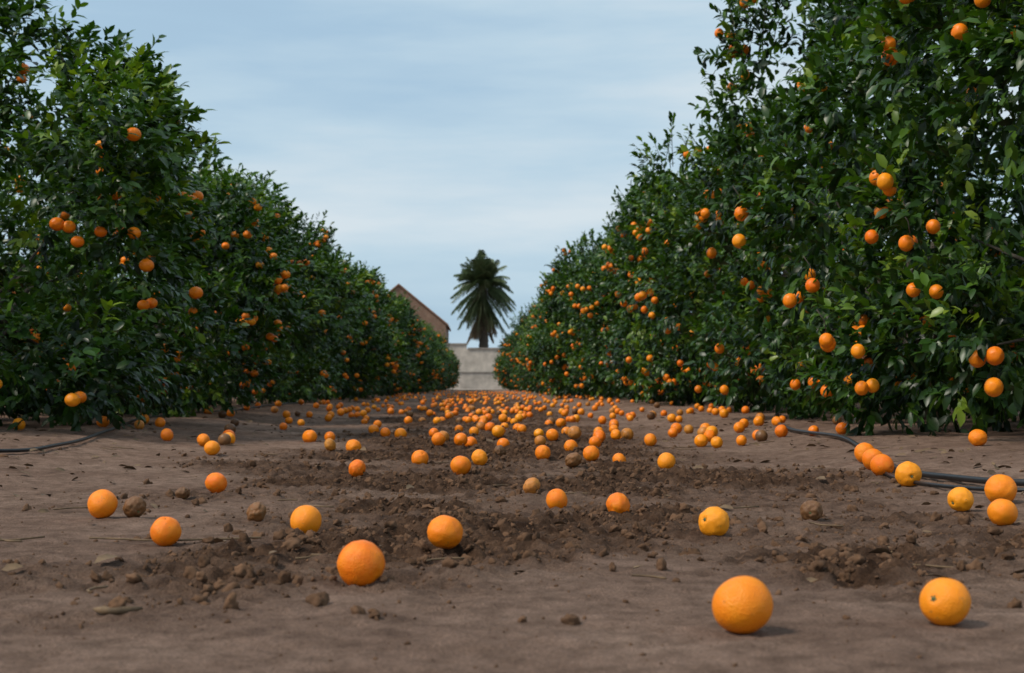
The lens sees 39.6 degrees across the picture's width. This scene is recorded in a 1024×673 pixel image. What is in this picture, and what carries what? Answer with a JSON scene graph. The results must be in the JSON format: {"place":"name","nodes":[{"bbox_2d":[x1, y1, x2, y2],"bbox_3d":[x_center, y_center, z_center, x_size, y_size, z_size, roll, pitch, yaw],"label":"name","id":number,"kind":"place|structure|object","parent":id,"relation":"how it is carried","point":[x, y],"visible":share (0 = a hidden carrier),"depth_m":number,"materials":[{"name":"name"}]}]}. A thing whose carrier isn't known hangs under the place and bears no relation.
{"place":"outdoors","nodes":[
{"label":"outdoors","id":0,"kind":"place"},
{"bbox_2d":[96,416,108,426],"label":"orange","id":1,"kind":"object","parent":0,"point":[105,422],"visible":0.7,"depth_m":8.51,"materials":[{"name":"orange food"}]},
{"bbox_2d":[450,389,503,389],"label":"gravel track","id":2,"kind":"structure","parent":0,"point":[477,389],"depth_m":101.94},
{"bbox_2d":[0,0,1022,348],"label":"sky","id":3,"kind":"structure","parent":0,"point":[432,134],"materials":[{"name":"blue"}]},
{"bbox_2d":[0,389,1023,672],"bbox_3d":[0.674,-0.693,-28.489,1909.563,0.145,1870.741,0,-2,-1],"label":"soil ground","id":4,"kind":"structure","parent":0,"point":[986,633],"depth_m":2.65,"materials":[{"name":"brown soil"}]},
{"bbox_2d":[0,253,74,322],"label":"orange tree","id":5,"kind":"object","parent":4,"relation":"on","point":[69,303],"visible":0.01,"depth_m":27.21,"materials":[{"name":"green plant"}]},
{"bbox_2d":[87,489,117,518],"bbox_3d":[-0.983,0.403,3.416,0.071,0.070,0.074,-40,31,-20],"label":"orange","id":6,"kind":"object","parent":4,"relation":"on","point":[102,503],"visible":1,"depth_m":3.39,"materials":[{"name":"orange food"}]},
{"bbox_2d":[0,0,255,431],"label":"orange tree","id":7,"kind":"object","parent":4,"relation":"on","point":[152,172],"visible":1,"depth_m":8.39,"materials":[{"name":"green plant"}]},
{"bbox_2d":[123,495,146,517],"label":"rotten orange","id":8,"kind":"object","parent":4,"relation":"on","point":[134,506],"visible":0.98,"depth_m":3.40,"materials":[{"name":"brown food"}]},
{"bbox_2d":[0,401,313,452],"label":"irrigation hose","id":9,"kind":"object","parent":4,"relation":"on","point":[56,444],"visible":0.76,"depth_m":6.71,"materials":[{"name":"black rubber"}]},
{"bbox_2d":[0,109,318,417],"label":"orange tree","id":10,"kind":"object","parent":4,"relation":"on","point":[267,261],"visible":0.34,"depth_m":11.99,"materials":[{"name":"green plant"}]},
{"bbox_2d":[150,517,181,546],"bbox_3d":[-0.695,0.392,2.857,0.062,0.059,0.061,-5,21,-22],"label":"orange","id":11,"kind":"object","parent":4,"relation":"on","point":[165,531],"visible":1,"depth_m":2.84,"materials":[{"name":"orange food"}]},
{"bbox_2d":[161,428,173,440],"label":"orange","id":12,"kind":"object","parent":4,"relation":"on","point":[167,434],"visible":1,"depth_m":7.52,"materials":[{"name":"orange food"}]},
{"bbox_2d":[175,486,189,499],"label":"rotten orange","id":13,"kind":"object","parent":4,"relation":"on","point":[183,492],"visible":0.94,"depth_m":3.98,"materials":[{"name":"brown food"}]},
{"bbox_2d":[18,158,374,408],"bbox_3d":[-3.620,-0.572,16.560,3.960,2.991,4.661,0,-2,14],"label":"orange tree","id":14,"kind":"object","parent":4,"relation":"on","point":[342,285],"visible":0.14,"depth_m":16.52,"materials":[{"name":"green plant"}]},
{"bbox_2d":[197,434,209,445],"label":"orange","id":15,"kind":"object","parent":4,"relation":"on","point":[203,439],"visible":0.81,"depth_m":7.22,"materials":[{"name":"orange food"}]},
{"bbox_2d":[204,441,219,454],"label":"orange","id":16,"kind":"object","parent":4,"relation":"on","point":[211,447],"visible":1,"depth_m":6.23,"materials":[{"name":"orange food"}]},
{"bbox_2d":[205,472,226,492],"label":"orange","id":17,"kind":"object","parent":4,"relation":"on","point":[216,482],"visible":0.94,"depth_m":4.28,"materials":[{"name":"orange food"}]},
{"bbox_2d":[134,210,351,403],"bbox_3d":[-3.921,-0.401,20.553,3.470,3.019,4.179,0,-2,5],"label":"orange tree","id":18,"kind":"object","parent":4,"relation":"on","point":[299,394],"visible":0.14,"depth_m":20.07,"materials":[{"name":"green plant"}]},
{"bbox_2d":[246,501,265,521],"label":"rotten orange","id":19,"kind":"object","parent":4,"relation":"on","point":[256,511],"visible":0.86,"depth_m":3.40,"materials":[{"name":"brown food"}]},
{"bbox_2d":[188,252,410,400],"bbox_3d":[-3.635,-0.245,24.316,3.868,2.919,4.250,0,-2,13],"label":"orange tree","id":20,"kind":"object","parent":4,"relation":"on","point":[360,376],"visible":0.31,"depth_m":23.78,"materials":[{"name":"green plant"}]},
{"bbox_2d":[290,505,321,533],"bbox_3d":[-0.444,0.397,3.064,0.064,0.067,0.068,41,7,-38],"label":"orange","id":21,"kind":"object","parent":4,"relation":"on","point":[304,518],"visible":0.81,"depth_m":3.04,"materials":[{"name":"orange food"}]},
{"bbox_2d":[324,438,335,450],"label":"orange","id":22,"kind":"object","parent":4,"relation":"on","point":[329,444],"visible":0.98,"depth_m":6.85,"materials":[{"name":"orange food"}]},
{"bbox_2d":[262,249,412,399],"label":"orange tree","id":23,"kind":"object","parent":4,"relation":"on","point":[389,322],"visible":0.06,"depth_m":28.40,"materials":[{"name":"green plant"}]},
{"bbox_2d":[346,439,361,450],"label":"orange","id":24,"kind":"object","parent":4,"relation":"on","point":[352,444],"visible":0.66,"depth_m":6.68,"materials":[{"name":"orange food"}]},
{"bbox_2d":[349,459,365,476],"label":"orange","id":25,"kind":"object","parent":4,"relation":"on","point":[357,467],"visible":0.94,"depth_m":4.91,"materials":[{"name":"orange food"}]},
{"bbox_2d":[337,540,384,586],"bbox_3d":[-0.240,0.362,2.264,0.074,0.076,0.076,18,53,42],"label":"orange","id":26,"kind":"object","parent":4,"relation":"on","point":[360,563],"visible":0.9,"depth_m":2.24,"materials":[{"name":"orange food"}]},
{"bbox_2d":[315,289,425,395],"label":"orange tree","id":27,"kind":"object","parent":4,"relation":"on","point":[416,357],"visible":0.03,"depth_m":36.47,"materials":[{"name":"green plant"}]},
{"bbox_2d":[336,291,417,394],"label":"orange tree","id":28,"kind":"object","parent":4,"relation":"on","point":[410,390],"depth_m":39.37,"materials":[{"name":"green plant"}]},
{"bbox_2d":[336,285,425,397],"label":"orange tree","id":29,"kind":"object","parent":4,"relation":"on","point":[397,317],"visible":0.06,"depth_m":32.10,"materials":[{"name":"green plant"}]},
{"bbox_2d":[396,320,443,394],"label":"orange tree","id":30,"kind":"object","parent":4,"relation":"on","point":[425,373],"visible":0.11,"depth_m":43.00,"materials":[{"name":"green plant"}]},
{"bbox_2d":[411,450,428,463],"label":"orange","id":31,"kind":"object","parent":4,"relation":"on","point":[419,456],"visible":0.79,"depth_m":5.69,"materials":[{"name":"orange food"}]},
{"bbox_2d":[405,319,434,393],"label":"orange tree","id":32,"kind":"object","parent":4,"relation":"on","point":[421,369],"visible":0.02,"depth_m":47.03,"materials":[{"name":"green plant"}]},
{"bbox_2d":[392,286,448,342],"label":"walls","id":33,"kind":"structure","parent":4,"relation":"on","point":[424,313],"depth_m":118.00,"materials":[{"name":"paint"}]},
{"bbox_2d":[390,283,450,331],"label":"roof","id":34,"kind":"structure","parent":33,"relation":"on","point":[422,304],"depth_m":117.91,"materials":[{"name":"tile"}]},
{"bbox_2d":[404,322,446,392],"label":"orange tree","id":35,"kind":"object","parent":4,"relation":"on","point":[434,345],"visible":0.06,"depth_m":50.88,"materials":[{"name":"green plant"}]},
{"bbox_2d":[13,390,846,447],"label":"fallen oranges","id":36,"kind":"object","parent":4,"relation":"on","point":[706,432],"visible":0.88,"depth_m":11.51,"materials":[{"name":"orange food"}]},
{"bbox_2d":[418,321,452,392],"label":"orange tree","id":37,"kind":"object","parent":4,"relation":"on","point":[446,357],"visible":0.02,"depth_m":55.35,"materials":[{"name":"green plant"}]},
{"bbox_2d":[424,335,448,391],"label":"orange tree","id":38,"kind":"object","parent":4,"relation":"on","point":[438,383],"visible":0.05,"depth_m":58.57,"materials":[{"name":"green plant"}]},
{"bbox_2d":[432,432,445,445],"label":"orange","id":39,"kind":"object","parent":4,"relation":"on","point":[439,438],"visible":0.98,"depth_m":7.16,"materials":[{"name":"orange food"}]},
{"bbox_2d":[429,331,453,389],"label":"orange tree","id":40,"kind":"object","parent":4,"relation":"on","point":[450,376],"visible":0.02,"depth_m":66.97,"materials":[{"name":"green plant"}]},
{"bbox_2d":[427,515,462,548],"bbox_3d":[-0.126,0.369,2.687,0.070,0.063,0.066,-5,-26,46],"label":"orange","id":41,"kind":"object","parent":4,"relation":"on","point":[445,531],"visible":0.99,"depth_m":2.66,"materials":[{"name":"orange food"}]},
{"bbox_2d":[441,334,451,388],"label":"orange tree","id":42,"kind":"object","parent":4,"relation":"on","point":[443,339],"visible":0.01,"depth_m":77.64,"materials":[{"name":"green plant"}]},
{"bbox_2d":[438,341,455,390],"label":"orange tree","id":43,"kind":"object","parent":4,"relation":"on","point":[450,360],"visible":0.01,"depth_m":70.79,"materials":[{"name":"green plant"}]},
{"bbox_2d":[442,352,461,389],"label":"orange tree","id":44,"kind":"object","parent":4,"relation":"on","point":[456,363],"visible":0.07,"depth_m":81.95,"materials":[{"name":"green plant"}]},
{"bbox_2d":[448,349,460,386],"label":"orange tree","id":45,"kind":"object","parent":4,"relation":"on","point":[452,354],"visible":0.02,"depth_m":90.47,"materials":[{"name":"green plant"}]},
{"bbox_2d":[450,456,470,474],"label":"orange","id":46,"kind":"object","parent":4,"relation":"on","point":[459,465],"visible":0.94,"depth_m":5.05,"materials":[{"name":"orange food"}]},
{"bbox_2d":[445,345,506,388],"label":"masonry","id":47,"kind":"object","parent":4,"relation":"on","point":[475,360],"visible":0.13,"depth_m":111.94,"materials":[{"name":"paint"}]},
{"bbox_2d":[448,343,499,372],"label":"coping","id":48,"kind":"object","parent":47,"relation":"on","point":[472,348],"visible":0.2,"depth_m":111.90,"materials":[{"name":"concrete"}]},
{"bbox_2d":[471,449,487,465],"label":"orange","id":49,"kind":"object","parent":4,"relation":"on","point":[479,457],"visible":0.98,"depth_m":5.70,"materials":[{"name":"orange food"}]},
{"bbox_2d":[450,249,515,347],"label":"palm tree","id":50,"kind":"object","parent":4,"relation":"on","point":[483,279],"visible":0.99,"depth_m":127.39,"materials":[{"name":"green plant"}]},
{"bbox_2d":[492,344,502,384],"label":"orange tree","id":51,"kind":"object","parent":4,"relation":"on","point":[495,377],"visible":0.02,"depth_m":99.24,"materials":[{"name":"green plant"}]},
{"bbox_2d":[493,445,506,456],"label":"rotten orange","id":52,"kind":"object","parent":4,"relation":"on","point":[500,450],"visible":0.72,"depth_m":6.56,"materials":[{"name":"brown food"}]},
{"bbox_2d":[495,353,505,389],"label":"orange tree","id":53,"kind":"object","parent":4,"relation":"on","point":[498,373],"visible":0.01,"depth_m":91.48,"materials":[{"name":"green plant"}]},
{"bbox_2d":[491,332,517,390],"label":"orange tree","id":54,"kind":"object","parent":4,"relation":"on","point":[500,363],"visible":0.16,"depth_m":71.42,"materials":[{"name":"green plant"}]},
{"bbox_2d":[497,329,513,389],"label":"orange tree","id":55,"kind":"object","parent":4,"relation":"on","point":[505,366],"depth_m":79.57,"materials":[{"name":"green plant"}]},
{"bbox_2d":[0,418,1023,667],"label":"soil clods","id":56,"kind":"object","parent":4,"relation":"on","point":[294,540],"visible":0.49,"depth_m":3.00,"materials":[{"name":"brown soil"}]},
{"bbox_2d":[0,401,1023,614],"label":"leaf litter","id":57,"kind":"object","parent":4,"relation":"on","point":[104,610],"visible":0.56,"depth_m":3.69,"materials":[{"name":"brown plant"}]},
{"bbox_2d":[505,326,522,391],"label":"orange tree","id":58,"kind":"object","parent":4,"relation":"on","point":[515,384],"visible":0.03,"depth_m":65.24,"materials":[{"name":"green plant"}]},
{"bbox_2d":[503,325,525,390],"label":"orange tree","id":59,"kind":"object","parent":4,"relation":"on","point":[511,345],"visible":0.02,"depth_m":60.47,"materials":[{"name":"green plant"}]},
{"bbox_2d":[507,303,536,392],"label":"orange tree","id":60,"kind":"object","parent":4,"relation":"on","point":[516,363],"visible":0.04,"depth_m":52.33,"materials":[{"name":"green plant"}]},
{"bbox_2d":[523,477,539,493],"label":"orange","id":61,"kind":"object","parent":4,"relation":"on","point":[531,485],"visible":0.91,"depth_m":4.20,"materials":[{"name":"food"}]},
{"bbox_2d":[518,297,545,392],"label":"orange tree","id":62,"kind":"object","parent":4,"relation":"on","point":[529,312],"visible":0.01,"depth_m":49.80,"materials":[{"name":"green plant"}]},
{"bbox_2d":[515,301,551,393],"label":"orange tree","id":63,"kind":"object","parent":4,"relation":"on","point":[538,389],"visible":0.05,"depth_m":44.77,"materials":[{"name":"green plant"}]},
{"bbox_2d":[527,309,557,393],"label":"orange tree","id":64,"kind":"object","parent":4,"relation":"on","point":[532,320],"visible":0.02,"depth_m":42.21,"materials":[{"name":"green plant"}]},
{"bbox_2d":[535,445,550,459],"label":"orange","id":65,"kind":"object","parent":4,"relation":"on","point":[542,451],"visible":0.97,"depth_m":6.14,"materials":[{"name":"orange food"}]},
{"bbox_2d":[546,489,566,508],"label":"orange","id":66,"kind":"object","parent":4,"relation":"on","point":[556,497],"visible":0.89,"depth_m":3.74,"materials":[{"name":"orange food"}]},
{"bbox_2d":[528,280,589,395],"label":"orange tree","id":67,"kind":"object","parent":4,"relation":"on","point":[537,313],"visible":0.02,"depth_m":37.79,"materials":[{"name":"green plant"}]},
{"bbox_2d":[516,247,620,396],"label":"orange tree","id":68,"kind":"object","parent":4,"relation":"on","point":[529,352],"visible":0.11,"depth_m":34.15,"materials":[{"name":"green plant"}]},
{"bbox_2d":[564,440,577,450],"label":"orange","id":69,"kind":"object","parent":4,"relation":"on","point":[570,444],"visible":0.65,"depth_m":6.87,"materials":[{"name":"orange food"}]},
{"bbox_2d":[565,452,581,467],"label":"rotten orange","id":70,"kind":"object","parent":4,"relation":"on","point":[572,460],"visible":1,"depth_m":5.49,"materials":[{"name":"brown food"}]},
{"bbox_2d":[583,445,598,460],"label":"orange","id":71,"kind":"object","parent":4,"relation":"on","point":[590,453],"visible":0.95,"depth_m":5.95,"materials":[{"name":"orange food"}]},
{"bbox_2d":[532,211,695,398],"bbox_3d":[2.357,-0.553,30.004,3.874,4.052,4.666,1,-2,-18],"label":"orange tree","id":72,"kind":"object","parent":4,"relation":"on","point":[557,357],"visible":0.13,"depth_m":29.99,"materials":[{"name":"green plant"}]},
{"bbox_2d":[606,492,629,512],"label":"orange","id":73,"kind":"object","parent":4,"relation":"on","point":[618,502],"visible":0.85,"depth_m":3.46,"materials":[{"name":"orange food"}]},
{"bbox_2d":[612,453,625,461],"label":"orange","id":74,"kind":"object","parent":4,"relation":"on","point":[618,456],"visible":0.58,"depth_m":5.96,"materials":[{"name":"orange food"}]},
{"bbox_2d":[554,211,713,398],"bbox_3d":[2.626,-0.513,26.454,3.906,3.689,4.623,0,-2,7],"label":"orange tree","id":75,"kind":"object","parent":4,"relation":"on","point":[583,361],"visible":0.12,"depth_m":26.15,"materials":[{"name":"green plant"}]},
{"bbox_2d":[644,433,656,445],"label":"orange","id":76,"kind":"object","parent":4,"relation":"on","point":[650,439],"visible":1,"depth_m":7.51,"materials":[{"name":"orange food"}]},
{"bbox_2d":[574,203,745,401],"bbox_3d":[2.836,-0.531,22.284,3.650,3.506,4.263,-1,-2,16],"label":"orange tree","id":77,"kind":"object","parent":4,"relation":"on","point":[596,313],"visible":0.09,"depth_m":21.86,"materials":[{"name":"green plant"}]},
{"bbox_2d":[657,452,674,468],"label":"orange","id":78,"kind":"object","parent":4,"relation":"on","point":[666,460],"visible":0.93,"depth_m":5.45,"materials":[{"name":"orange food"}]},
{"bbox_2d":[698,506,728,535],"bbox_3d":[0.419,0.386,2.959,0.061,0.065,0.067,21,12,-38],"label":"orange","id":79,"kind":"object","parent":4,"relation":"on","point":[714,520],"visible":0.99,"depth_m":2.94,"materials":[{"name":"orange food"}]},
{"bbox_2d":[595,154,869,405],"bbox_3d":[3.057,-0.733,18.544,3.956,3.508,4.657,0,-2,2],"label":"orange tree","id":80,"kind":"object","parent":4,"relation":"on","point":[662,379],"visible":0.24,"depth_m":17.78,"materials":[{"name":"green plant"}]},
{"bbox_2d":[712,576,772,633],"bbox_3d":[0.299,0.349,1.846,0.077,0.074,0.078,-32,-26,12],"label":"orange","id":81,"kind":"object","parent":4,"relation":"on","point":[742,604],"visible":1,"depth_m":1.82,"materials":[{"name":"orange food"}]},
{"bbox_2d":[775,425,787,436],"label":"orange","id":82,"kind":"object","parent":4,"relation":"on","point":[781,430],"visible":1,"depth_m":8.00,"materials":[{"name":"orange food"}]},
{"bbox_2d":[800,500,822,520],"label":"rotten orange","id":83,"kind":"object","parent":4,"relation":"on","point":[812,510],"visible":0.92,"depth_m":3.40,"materials":[{"name":"brown food"}]},
{"bbox_2d":[624,85,1016,412],"bbox_3d":[3.180,-0.852,14.724,3.962,3.465,4.353,0,-2,-11],"label":"orange tree","id":84,"kind":"object","parent":4,"relation":"on","point":[653,230],"visible":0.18,"depth_m":14.55,"materials":[{"name":"green plant"}]},
{"bbox_2d":[671,0,1023,423],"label":"orange tree","id":85,"kind":"object","parent":4,"relation":"on","point":[776,380],"visible":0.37,"depth_m":10.92,"materials":[{"name":"green plant"}]},
{"bbox_2d":[854,442,873,462],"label":"orange","id":86,"kind":"object","parent":4,"relation":"on","point":[860,449],"visible":0.58,"depth_m":5.35,"materials":[{"name":"orange food"}]},
{"bbox_2d":[862,448,882,469],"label":"orange","id":87,"kind":"object","parent":4,"relation":"on","point":[868,455],"visible":0.57,"depth_m":4.95,"materials":[{"name":"orange food"}]},
{"bbox_2d":[725,0,1023,435],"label":"orange tree","id":88,"kind":"object","parent":4,"relation":"on","point":[996,386],"visible":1,"depth_m":7.43,"materials":[{"name":"green plant"}]},
{"bbox_2d":[870,454,893,474],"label":"orange","id":89,"kind":"object","parent":4,"relation":"on","point":[881,464],"visible":0.87,"depth_m":4.69,"materials":[{"name":"orange food"}]},
{"bbox_2d":[774,408,1023,485],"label":"irrigation hose","id":90,"kind":"object","parent":4,"relation":"on","point":[964,478],"visible":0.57,"depth_m":4.43,"materials":[{"name":"black rubber"}]},
{"bbox_2d":[895,461,921,486],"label":"orange","id":91,"kind":"object","parent":4,"relation":"on","point":[908,473],"visible":0.97,"depth_m":4.34,"materials":[{"name":"orange food"}]},
{"bbox_2d":[919,578,970,625],"bbox_3d":[0.579,0.355,1.903,0.063,0.064,0.067,20,-15,-40],"label":"orange","id":92,"kind":"object","parent":4,"relation":"on","point":[944,601],"visible":1,"depth_m":1.88,"materials":[{"name":"orange food"}]},
{"bbox_2d":[884,472,1023,491],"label":"irrigation hose","id":93,"kind":"object","parent":4,"relation":"on","point":[974,488],"visible":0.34,"depth_m":4.14,"materials":[{"name":"black rubber"}]},
{"bbox_2d":[947,487,973,510],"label":"orange","id":94,"kind":"object","parent":4,"relation":"on","point":[960,498],"visible":1,"depth_m":3.57,"materials":[{"name":"orange food"}]},
{"bbox_2d":[968,429,986,445],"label":"orange","id":95,"kind":"object","parent":4,"relation":"on","point":[977,437],"visible":1,"depth_m":6.01,"materials":[{"name":"orange food"}]},
{"bbox_2d":[984,474,1016,501],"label":"orange","id":96,"kind":"object","parent":4,"relation":"on","point":[999,486],"visible":0.84,"depth_m":3.71,"materials":[{"name":"orange food"}]},
{"bbox_2d":[987,499,1017,525],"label":"orange","id":97,"kind":"object","parent":4,"relation":"on","point":[1001,512],"visible":1,"depth_m":3.23,"materials":[{"name":"orange food"}]}
]}

